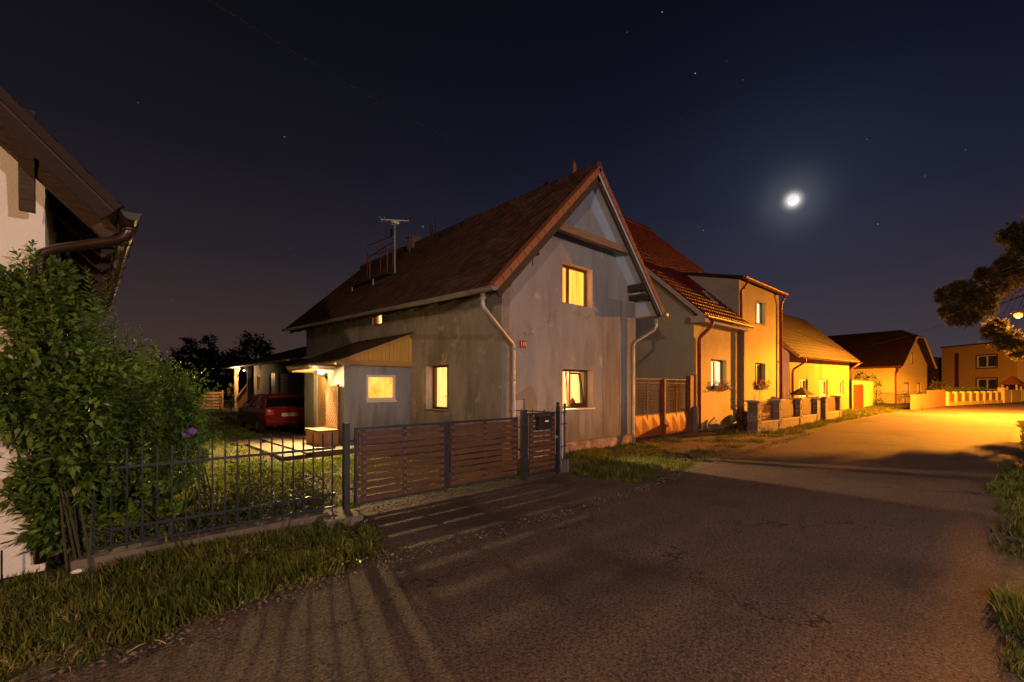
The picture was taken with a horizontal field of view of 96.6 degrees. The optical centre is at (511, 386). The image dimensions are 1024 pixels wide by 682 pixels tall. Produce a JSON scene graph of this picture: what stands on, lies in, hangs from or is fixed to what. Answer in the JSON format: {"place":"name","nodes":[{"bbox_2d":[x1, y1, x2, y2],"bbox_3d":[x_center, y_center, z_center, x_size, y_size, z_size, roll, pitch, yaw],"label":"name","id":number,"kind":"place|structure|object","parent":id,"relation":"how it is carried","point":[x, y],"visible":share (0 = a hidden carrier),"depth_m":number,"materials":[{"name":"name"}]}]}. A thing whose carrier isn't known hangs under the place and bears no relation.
{"place":"outdoors","nodes":[
{"label":"outdoors","id":0,"kind":"place"},
{"bbox_2d":[232,434,304,444],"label":"gravel path","id":1,"kind":"structure","parent":0,"point":[242,441],"depth_m":13.75,"materials":[{"name":"grey gravel"}]},
{"bbox_2d":[61,408,537,564],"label":"lawn grass","id":2,"kind":"structure","parent":0,"point":[231,431],"depth_m":9.04,"materials":[{"name":"green plant"}]},
{"bbox_2d":[247,436,423,460],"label":"porch paving","id":3,"kind":"structure","parent":0,"point":[277,444],"depth_m":11.75,"materials":[{"name":"beige concrete"}]},
{"bbox_2d":[317,397,321,426],"bbox_3d":[-5.410,0.925,12.768,0.031,1.254,0.174,0,0,35],"label":"broom stick","id":4,"kind":"object","parent":3,"relation":"on","point":[319,411],"visible":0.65,"depth_m":12.78,"materials":[{"name":"brown wood"}]},
{"bbox_2d":[304,427,340,446],"bbox_3d":[-5.109,1.345,12.269,0.580,0.410,1.050,0,0,-43],"label":"wooden box","id":5,"kind":"object","parent":3,"relation":"on","point":[319,431],"visible":0.96,"depth_m":11.99,"materials":[{"name":"brown wood"}]},
{"bbox_2d":[352,470,642,569],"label":"driveway","id":6,"kind":"structure","parent":0,"point":[420,523],"depth_m":6.39,"materials":[{"name":"grey concrete"}]},
{"bbox_2d":[342,410,526,509],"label":"driveway gate","id":7,"kind":"structure","parent":6,"relation":"on","point":[442,454],"depth_m":7.06,"materials":[{"name":"wood"}]},
{"bbox_2d":[355,471,570,519],"bbox_3d":[-0.448,1.734,7.539,4.622,0.022,0.813,0,0,-43],"label":"gravel strip","id":8,"kind":"object","parent":6,"relation":"on","point":[432,496],"visible":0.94,"depth_m":7.31,"materials":[{"name":"grey gravel"}]},
{"bbox_2d":[0,397,1023,681],"bbox_3d":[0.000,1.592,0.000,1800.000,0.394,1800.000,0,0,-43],"label":"ground","id":9,"kind":"structure","parent":0,"point":[1014,565],"depth_m":5.37,"materials":[{"name":"green plant"}]},
{"bbox_2d":[0,550,2,586],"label":"stake","id":10,"kind":"object","parent":9,"relation":"on","point":[1,565],"visible":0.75,"depth_m":4.02,"materials":[{"name":"metal"}]},
{"bbox_2d":[0,86,141,577],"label":"white house","id":11,"kind":"structure","parent":9,"relation":"on","point":[56,197],"depth_m":4.20,"materials":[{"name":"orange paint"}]},
{"bbox_2d":[0,239,149,572],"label":"leafy shrub","id":12,"kind":"object","parent":9,"relation":"on","point":[52,384],"visible":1,"depth_m":4.19,"materials":[{"name":"green plant"}]},
{"bbox_2d":[70,569,83,573],"bbox_3d":[-4.043,1.720,4.242,0.098,0.042,0.056,0,0,-43],"label":"white stone","id":13,"kind":"object","parent":9,"relation":"on","point":[75,571],"visible":0.84,"depth_m":4.22,"materials":[{"name":"white stone"}]},
{"bbox_2d":[19,252,197,554],"bbox_3d":[-4.624,0.173,5.333,1.697,3.248,1.987,0,0,-43],"label":"spiky shrub","id":14,"kind":"object","parent":9,"relation":"on","point":[137,413],"visible":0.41,"depth_m":5.44,"materials":[{"name":"green plant"}]},
{"bbox_2d":[82,456,187,533],"bbox_3d":[-3.984,1.184,4.691,0.786,1.111,1.105,0,0,24],"label":"climbing plant","id":15,"kind":"object","parent":9,"relation":"on","point":[147,490],"visible":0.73,"depth_m":4.79,"materials":[{"name":"green plant"}]},
{"bbox_2d":[124,337,223,501],"bbox_3d":[-5.133,0.500,6.721,1.443,2.466,1.754,0,0,-20],"label":"dense shrub","id":16,"kind":"object","parent":9,"relation":"on","point":[191,421],"visible":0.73,"depth_m":6.69,"materials":[{"name":"green plant"}]},
{"bbox_2d":[148,347,202,371],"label":"conifer tree","id":17,"kind":"object","parent":9,"relation":"on","point":[170,349],"visible":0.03,"depth_m":51.56,"materials":[{"name":"green plant"}]},
{"bbox_2d":[151,336,217,395],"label":"conifer tree","id":18,"kind":"object","parent":9,"relation":"on","point":[186,354],"visible":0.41,"depth_m":47.64,"materials":[{"name":"green plant"}]},
{"bbox_2d":[109,350,266,401],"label":"undergrowth","id":19,"kind":"object","parent":9,"relation":"on","point":[242,377],"visible":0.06,"depth_m":41.76,"materials":[{"name":"green plant"}]},
{"bbox_2d":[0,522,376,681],"bbox_3d":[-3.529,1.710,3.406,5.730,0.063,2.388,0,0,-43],"label":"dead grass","id":20,"kind":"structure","parent":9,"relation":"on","point":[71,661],"depth_m":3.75,"materials":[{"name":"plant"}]},
{"bbox_2d":[0,512,405,681],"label":"verge grass","id":21,"kind":"structure","parent":9,"relation":"on","point":[85,599],"depth_m":3.90,"materials":[{"name":"green plant"}]},
{"bbox_2d":[189,333,225,397],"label":"conifer tree","id":22,"kind":"object","parent":9,"relation":"on","point":[212,350],"visible":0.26,"depth_m":49.77,"materials":[{"name":"green plant"}]},
{"bbox_2d":[203,390,222,408],"bbox_3d":[-18.836,0.900,28.775,1.057,1.300,0.100,0,0,-30],"label":"slatted screen","id":23,"kind":"object","parent":9,"relation":"on","point":[213,399],"visible":0.62,"depth_m":28.76,"materials":[{"name":"brown wood"}]},
{"bbox_2d":[71,431,362,574],"bbox_3d":[-3.135,1.225,5.209,2.740,1.250,0.580,0,0,-43],"label":"iron fence","id":24,"kind":"object","parent":9,"relation":"on","point":[328,515],"visible":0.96,"depth_m":5.14,"materials":[{"name":"metal"}]},
{"bbox_2d":[216,391,224,408],"bbox_3d":[-17.889,1.011,27.931,0.442,1.578,0.578,0,0,-43],"label":"garden bush","id":25,"kind":"object","parent":9,"relation":"on","point":[220,396],"visible":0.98,"depth_m":27.98,"materials":[{"name":"green plant"}]},
{"bbox_2d":[209,347,246,388],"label":"broadleaf tree","id":26,"kind":"object","parent":9,"relation":"on","point":[230,354],"visible":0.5,"depth_m":49.84,"materials":[{"name":"green plant"}]},
{"bbox_2d":[222,384,237,409],"bbox_3d":[-17.368,0.802,27.951,0.954,1.996,0.740,0,0,-43],"label":"golden bush","id":27,"kind":"object","parent":9,"relation":"on","point":[231,398],"visible":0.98,"depth_m":27.99,"materials":[{"name":"green plant"}]},
{"bbox_2d":[233,331,276,382],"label":"broadleaf tree","id":28,"kind":"object","parent":9,"relation":"on","point":[260,350],"visible":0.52,"depth_m":51.79,"materials":[{"name":"green plant"}]},
{"bbox_2d":[173,447,337,532],"bbox_3d":[-3.182,1.257,5.806,2.011,0.987,1.184,0,0,-43],"label":"weed patch","id":29,"kind":"object","parent":9,"relation":"on","point":[230,504],"visible":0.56,"depth_m":5.68,"materials":[{"name":"green plant"}]},
{"bbox_2d":[221,346,305,408],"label":"outbuilding","id":30,"kind":"structure","parent":9,"relation":"on","point":[272,374],"depth_m":25.98,"materials":[{"name":"beige paint"}]},
{"bbox_2d":[270,373,274,392],"bbox_3d":[-13.478,0.300,25.768,0.040,2.100,1.100,0,0,-43],"label":"door","id":31,"kind":"structure","parent":30,"relation":"in","point":[272,375],"depth_m":25.84,"materials":[{"name":"grey glass"}]},
{"bbox_2d":[235,393,304,432],"bbox_3d":[-9.018,0.943,17.152,1.800,1.375,3.894,0,0,-44],"label":"hatchback car","id":32,"kind":"object","parent":9,"relation":"on","point":[260,412],"visible":0.96,"depth_m":15.92,"materials":[{"name":"red metal"}]},
{"bbox_2d":[281,161,668,461],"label":"gable house","id":33,"kind":"structure","parent":9,"relation":"on","point":[545,297],"depth_m":12.46,"materials":[{"name":"paint"}]},
{"bbox_2d":[318,374,324,426],"bbox_3d":[-5.536,0.586,13.339,0.048,1.888,0.736,0,0,-43],"label":"door","id":34,"kind":"structure","parent":33,"relation":"in","point":[321,380],"depth_m":13.35,"materials":[{"name":"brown wood"}]},
{"bbox_2d":[319,370,326,377],"bbox_3d":[-5.309,-0.355,12.787,0.223,0.250,0.150,0,0,-43],"label":"wall lamp","id":35,"kind":"object","parent":33,"relation":"attached to","point":[321,372],"visible":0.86,"depth_m":12.76,"materials":[{"name":"glass"}]},
{"bbox_2d":[325,384,338,428],"bbox_3d":[-4.910,0.540,12.441,0.058,1.194,0.864,0,0,-43],"label":"trellis panel","id":36,"kind":"object","parent":33,"relation":"attached to","point":[331,405],"visible":1,"depth_m":12.40,"materials":[{"name":"brown wood"}]},
{"bbox_2d":[375,315,381,324],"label":"window","id":37,"kind":"structure","parent":33,"relation":"in","point":[380,316],"depth_m":15.13,"materials":[{"name":"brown glass"}]},
{"bbox_2d":[349,231,409,290],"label":"roof walkway","id":38,"kind":"structure","parent":33,"relation":"on","point":[376,278],"depth_m":17.47,"materials":[{"name":"metal"}]},
{"bbox_2d":[366,375,396,402],"bbox_3d":[-3.676,0.050,12.754,0.920,0.780,0.170,0,0,-43],"label":"window","id":39,"kind":"structure","parent":33,"relation":"in","point":[378,387],"depth_m":12.80,"materials":[{"name":"white"}]},
{"bbox_2d":[379,217,408,272],"bbox_3d":[-4.134,-4.843,16.091,0.977,2.085,0.478,0,0,-4],"label":"antenna mast","id":40,"kind":"object","parent":33,"relation":"on","point":[394,222],"visible":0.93,"depth_m":16.07,"materials":[{"name":"metal"}]},
{"bbox_2d":[406,235,421,249],"bbox_3d":[-3.992,-5.790,18.543,0.480,0.480,0.480,0,0,-43],"label":"chimney","id":41,"kind":"object","parent":33,"relation":"on","point":[413,239],"visible":0.64,"depth_m":18.35,"materials":[{"name":"stone"}]},
{"bbox_2d":[430,213,435,235],"bbox_3d":[-3.015,-6.130,17.478,0.305,0.960,0.105,0,0,29],"label":"vent pipe","id":42,"kind":"object","parent":33,"relation":"on","point":[431,229],"visible":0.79,"depth_m":17.48,"materials":[{"name":"black metal"}]},
{"bbox_2d":[424,365,448,411],"bbox_3d":[-1.902,0.032,12.403,0.442,1.265,1.140,0,0,-43],"label":"window","id":43,"kind":"structure","parent":33,"relation":"in","point":[442,370],"depth_m":12.73,"materials":[{"name":"yellow glass"}]},
{"bbox_2d":[572,161,576,172],"bbox_3d":[1.700,-5.950,12.434,0.114,0.400,0.120,0,0,-43],"label":"ridge finial","id":44,"kind":"object","parent":33,"relation":"on","point":[574,168],"visible":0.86,"depth_m":12.40,"materials":[{"name":"tile"}]},
{"bbox_2d":[563,265,586,306],"bbox_3d":[1.584,-2.700,12.412,1.300,1.100,0.155,0,0,-43],"label":"window","id":45,"kind":"structure","parent":33,"relation":"in","point":[572,277],"depth_m":12.59,"materials":[{"name":"yellow glass"}]},
{"bbox_2d":[563,369,594,410],"bbox_3d":[1.614,0.077,12.401,1.350,1.095,0.590,0,0,-43],"label":"window","id":46,"kind":"structure","parent":33,"relation":"in","point":[572,383],"depth_m":12.78,"materials":[{"name":"yellow"}]},
{"bbox_2d":[516,403,568,472],"bbox_3d":[0.503,1.097,9.881,0.294,1.505,1.690,0,0,-43],"label":"narrow fence panel","id":47,"kind":"object","parent":9,"relation":"on","point":[564,464],"visible":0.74,"depth_m":9.31,"materials":[{"name":"dark metal"},{"name":"brown wood"}]},
{"bbox_2d":[527,402,559,474],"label":"garden gate","id":48,"kind":"structure","parent":9,"relation":"on","point":[540,445],"depth_m":8.85,"materials":[{"name":"wood"}]},
{"bbox_2d":[530,414,552,429],"bbox_3d":[0.565,0.677,8.697,0.491,0.285,0.131,0,0,-43],"label":"letter box","id":49,"kind":"object","parent":48,"relation":"attached to","point":[542,421],"visible":1,"depth_m":8.67,"materials":[{"name":"black metal"}]},
{"bbox_2d":[635,376,693,438],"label":"gate","id":50,"kind":"structure","parent":9,"relation":"on","point":[662,423],"depth_m":15.73,"materials":[{"name":"brown wood"}]},
{"bbox_2d":[693,375,696,405],"bbox_3d":[6.991,0.700,17.420,0.114,2.300,0.120,0,0,-43],"label":"fence post","id":51,"kind":"object","parent":9,"relation":"on","point":[695,390],"visible":0.56,"depth_m":17.38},
{"bbox_2d":[693,406,698,432],"bbox_3d":[6.891,1.290,17.190,0.260,1.120,0.260,0,0,-43],"label":"guard stone","id":52,"kind":"object","parent":9,"relation":"on","point":[695,419],"visible":0.69,"depth_m":17.08,"materials":[{"name":"stone"}]},
{"bbox_2d":[518,407,904,483],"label":"roadside grass","id":53,"kind":"structure","parent":9,"relation":"on","point":[846,415],"depth_m":11.61,"materials":[{"name":"green plant"}]},
{"bbox_2d":[706,417,719,430],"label":"stone slab","id":54,"kind":"structure","parent":9,"relation":"on","point":[713,424],"depth_m":18.16,"materials":[{"name":"stone"}]},
{"bbox_2d":[736,411,747,425],"bbox_3d":[10.216,1.410,20.075,0.620,0.680,0.620,0,0,-43],"label":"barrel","id":55,"kind":"object","parent":9,"relation":"on","point":[741,417],"visible":0.64,"depth_m":19.87,"materials":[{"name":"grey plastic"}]},
{"bbox_2d":[719,419,764,428],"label":"kerb slab","id":56,"kind":"structure","parent":9,"relation":"on","point":[733,425],"depth_m":19.07,"materials":[{"name":"concrete"}]},
{"bbox_2d":[788,369,788,398],"bbox_3d":[13.880,0.450,22.868,0.039,2.600,0.038,0,0,-43],"label":"pole","id":57,"kind":"object","parent":9,"relation":"on","point":[788,383],"visible":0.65,"depth_m":22.86,"materials":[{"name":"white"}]},
{"bbox_2d":[744,396,842,432],"bbox_3d":[13.787,1.190,21.551,13.142,1.320,0.510,0,0,-43],"label":"pillar fence","id":58,"kind":"object","parent":9,"relation":"on","point":[780,414],"visible":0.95,"depth_m":19.98,"materials":[{"name":"concrete"}]},
{"bbox_2d":[819,399,821,418],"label":"gate","id":59,"kind":"structure","parent":58,"relation":"in","point":[820,408],"depth_m":23.46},
{"bbox_2d":[789,387,814,397],"bbox_3d":[15.236,0.890,23.990,2.300,1.720,1.240,0,0,-43],"label":"garden parasol","id":60,"kind":"object","parent":9,"relation":"on","point":[801,391],"visible":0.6,"depth_m":23.55,"materials":[{"name":"white"}]},
{"bbox_2d":[782,314,862,409],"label":"yellow cottage","id":61,"kind":"structure","parent":9,"relation":"on","point":[815,361],"depth_m":29.89,"materials":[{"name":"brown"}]},
{"bbox_2d":[799,379,805,396],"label":"window","id":62,"kind":"structure","parent":61,"relation":"in","point":[802,382],"depth_m":27.25,"materials":[{"name":"white"}]},
{"bbox_2d":[820,380,825,395],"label":"window","id":63,"kind":"structure","parent":61,"relation":"in","point":[821,381],"depth_m":30.62,"materials":[{"name":"white"}]},
{"bbox_2d":[838,380,841,394],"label":"window","id":64,"kind":"structure","parent":61,"relation":"in","point":[839,381],"depth_m":33.73,"materials":[{"name":"white glass"}]},
{"bbox_2d":[849,371,870,379],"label":"garden bush","id":65,"kind":"object","parent":9,"relation":"on","point":[857,376],"visible":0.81,"depth_m":45.93,"materials":[{"name":"green plant"}]},
{"bbox_2d":[849,380,872,407],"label":"garden wall","id":66,"kind":"structure","parent":9,"relation":"on","point":[862,393],"depth_m":38.17,"materials":[{"name":"paint"}]},
{"bbox_2d":[853,384,863,407],"bbox_3d":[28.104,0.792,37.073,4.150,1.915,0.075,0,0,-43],"label":"door","id":67,"kind":"structure","parent":66,"relation":"in","point":[858,389],"depth_m":37.11,"materials":[{"name":"brown wood"}]},
{"bbox_2d":[870,373,885,405],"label":"conical bush","id":68,"kind":"object","parent":9,"relation":"on","point":[879,383],"visible":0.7,"depth_m":41.91,"materials":[{"name":"green plant"}]},
{"bbox_2d":[878,392,910,409],"bbox_3d":[31.568,1.125,37.794,0.030,1.250,8.483,0,0,26],"label":"iron fence","id":69,"kind":"object","parent":9,"relation":"on","point":[887,404],"visible":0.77,"depth_m":36.72,"materials":[{"name":"metal"}]},
{"bbox_2d":[926,377,951,391],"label":"pale bush","id":70,"kind":"object","parent":9,"relation":"on","point":[939,384],"visible":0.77,"depth_m":49.87,"materials":[{"name":"green plant"}]},
{"bbox_2d":[932,386,989,393],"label":"clipped hedge","id":71,"kind":"object","parent":9,"relation":"on","point":[979,389],"visible":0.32,"depth_m":45.49,"materials":[{"name":"green plant"}]},
{"bbox_2d":[946,388,1005,405],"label":"brick fence","id":72,"kind":"object","parent":9,"relation":"on","point":[975,397],"visible":0.92,"depth_m":44.76,"materials":[{"name":"beige concrete"}]},
{"bbox_2d":[931,205,1023,360],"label":"pine tree","id":73,"kind":"object","parent":9,"relation":"on","point":[973,298],"visible":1,"depth_m":20.45,"materials":[{"name":"green plant"}]},
{"bbox_2d":[940,340,1023,400],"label":"flat roof house","id":74,"kind":"structure","parent":9,"relation":"on","point":[978,365],"depth_m":59.49,"materials":[{"name":"beige"}]},
{"bbox_2d":[955,353,958,389],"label":"tall window","id":75,"kind":"structure","parent":74,"relation":"in","point":[956,354],"depth_m":62.41,"materials":[{"name":"red"}]},
{"bbox_2d":[977,355,996,367],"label":"window","id":76,"kind":"structure","parent":74,"relation":"in","point":[986,361],"depth_m":58.44,"materials":[{"name":"white"}]},
{"bbox_2d":[977,378,996,389],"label":"window","id":77,"kind":"structure","parent":74,"relation":"in","point":[991,383],"depth_m":58.29,"materials":[{"name":"white"}]},
{"bbox_2d":[998,375,1023,401],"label":"roofed shelter","id":78,"kind":"object","parent":9,"relation":"on","point":[1013,380],"visible":0.6,"depth_m":51.76,"materials":[{"name":"tile"}]},
{"bbox_2d":[1006,390,1020,402],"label":"yellow gateway","id":79,"kind":"object","parent":9,"relation":"on","point":[1013,395],"visible":0.79,"depth_m":50.20,"materials":[{"name":"wood"}]},
{"bbox_2d":[1010,311,1023,317],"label":"street lamp","id":80,"kind":"object","parent":9,"relation":"on","point":[1017,314],"visible":0.81,"depth_m":26.69,"materials":[{"name":"metal"}]},
{"bbox_2d":[851,315,1021,348],"bbox_3d":[27.078,-3.699,30.157,3.444,1.525,11.238,0,0,-22],"label":"overhead wire","id":81,"kind":"object","parent":80,"relation":"attached to","point":[934,327],"visible":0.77,"depth_m":29.14,"materials":[{"name":"black metal"}]},
{"bbox_2d":[0,0,1023,381],"label":"sky","id":82,"kind":"structure","parent":0,"point":[261,180],"materials":[{"name":"blue"}]},
{"bbox_2d":[788,196,797,204],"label":"moon","id":83,"kind":"object","parent":82,"relation":"in","point":[792,200],"visible":1,"depth_m":799.46,"materials":[{"name":"white"}]},
{"bbox_2d":[27,403,1023,681],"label":"road","id":84,"kind":"structure","parent":0,"point":[857,551],"depth_m":3.84,"materials":[{"name":"grey asphalt"}]},
{"bbox_2d":[20,432,811,681],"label":"road grit","id":85,"kind":"object","parent":84,"relation":"on","point":[123,660],"visible":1,"depth_m":3.96,"materials":[{"name":"grey gravel"}]},
{"bbox_2d":[544,182,787,430],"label":"red roof house","id":86,"kind":"structure","parent":0,"point":[710,330],"depth_m":19.90,"materials":[{"name":"red"}]},
{"bbox_2d":[702,290,717,303],"bbox_3d":[8.937,-4.023,20.617,0.323,0.762,1.109,0,0,-12],"label":"roof window","id":87,"kind":"structure","parent":86,"relation":"in","point":[705,292],"depth_m":20.48,"materials":[{"name":"white glass"}]},
{"bbox_2d":[711,360,727,389],"bbox_3d":[8.696,-0.492,19.471,1.610,1.315,0.385,0,0,-43],"label":"window","id":88,"kind":"structure","parent":86,"relation":"in","point":[716,365],"depth_m":19.85,"materials":[{"name":"yellow"}]},
{"bbox_2d":[711,379,732,390],"bbox_3d":[8.867,-0.058,19.294,1.628,0.509,0.466,0,0,-43],"label":"flower box","id":89,"kind":"object","parent":86,"relation":"attached to","point":[719,386],"visible":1,"depth_m":19.16,"materials":[{"name":"green plant"}]},
{"bbox_2d":[755,363,761,385],"bbox_3d":[12.085,-0.520,22.692,1.440,1.300,0.156,0,0,-43],"label":"window","id":90,"kind":"structure","parent":86,"relation":"in","point":[756,364],"depth_m":23.08,"materials":[{"name":"yellow"}]},
{"bbox_2d":[756,302,766,325],"bbox_3d":[12.180,-3.632,22.626,1.410,1.175,0.384,0,0,-43],"label":"window","id":91,"kind":"structure","parent":86,"relation":"in","point":[757,303],"depth_m":23.09,"materials":[{"name":"white glass"}]},
{"bbox_2d":[755,379,771,389],"bbox_3d":[12.318,-0.071,22.437,1.469,0.546,0.420,0,0,-43],"label":"flower box","id":92,"kind":"object","parent":86,"relation":"attached to","point":[762,386],"visible":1,"depth_m":22.21,"materials":[{"name":"green plant"}]},
{"bbox_2d":[635,432,807,462],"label":"dirt track","id":93,"kind":"structure","parent":0,"point":[688,444],"depth_m":13.90,"materials":[{"name":"brown soil"}]},
{"bbox_2d":[853,404,904,409],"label":"grass","id":94,"kind":"structure","parent":0,"point":[882,407],"depth_m":37.18,"materials":[{"name":"green plant"}]},
{"bbox_2d":[828,330,936,402],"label":"half hipped house","id":95,"kind":"structure","parent":0,"point":[904,364],"depth_m":49.05,"materials":[{"name":"beige"}]},
{"bbox_2d":[904,383,908,393],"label":"window","id":96,"kind":"structure","parent":95,"relation":"in","point":[906,385],"depth_m":48.42,"materials":[{"name":"white"}]},
{"bbox_2d":[910,353,912,363],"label":"window","id":97,"kind":"structure","parent":95,"relation":"in","point":[911,356],"depth_m":49.16,"materials":[{"name":"white"}]},
{"bbox_2d":[917,383,919,393],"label":"window","id":98,"kind":"structure","parent":95,"relation":"in","point":[918,384],"depth_m":50.21,"materials":[{"name":"white"}]},
{"bbox_2d":[911,390,945,409],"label":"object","id":99,"kind":"object","parent":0,"point":[933,398],"visible":0.92,"depth_m":37.16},
{"bbox_2d":[927,357,941,389],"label":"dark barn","id":100,"kind":"structure","parent":0,"point":[935,373],"depth_m":68.44,"materials":[{"name":"brown wood"}]},
{"bbox_2d":[973,420,1023,681],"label":"road edge grass","id":101,"kind":"structure","parent":0,"point":[1014,488],"depth_m":5.01,"materials":[{"name":"green plant"}]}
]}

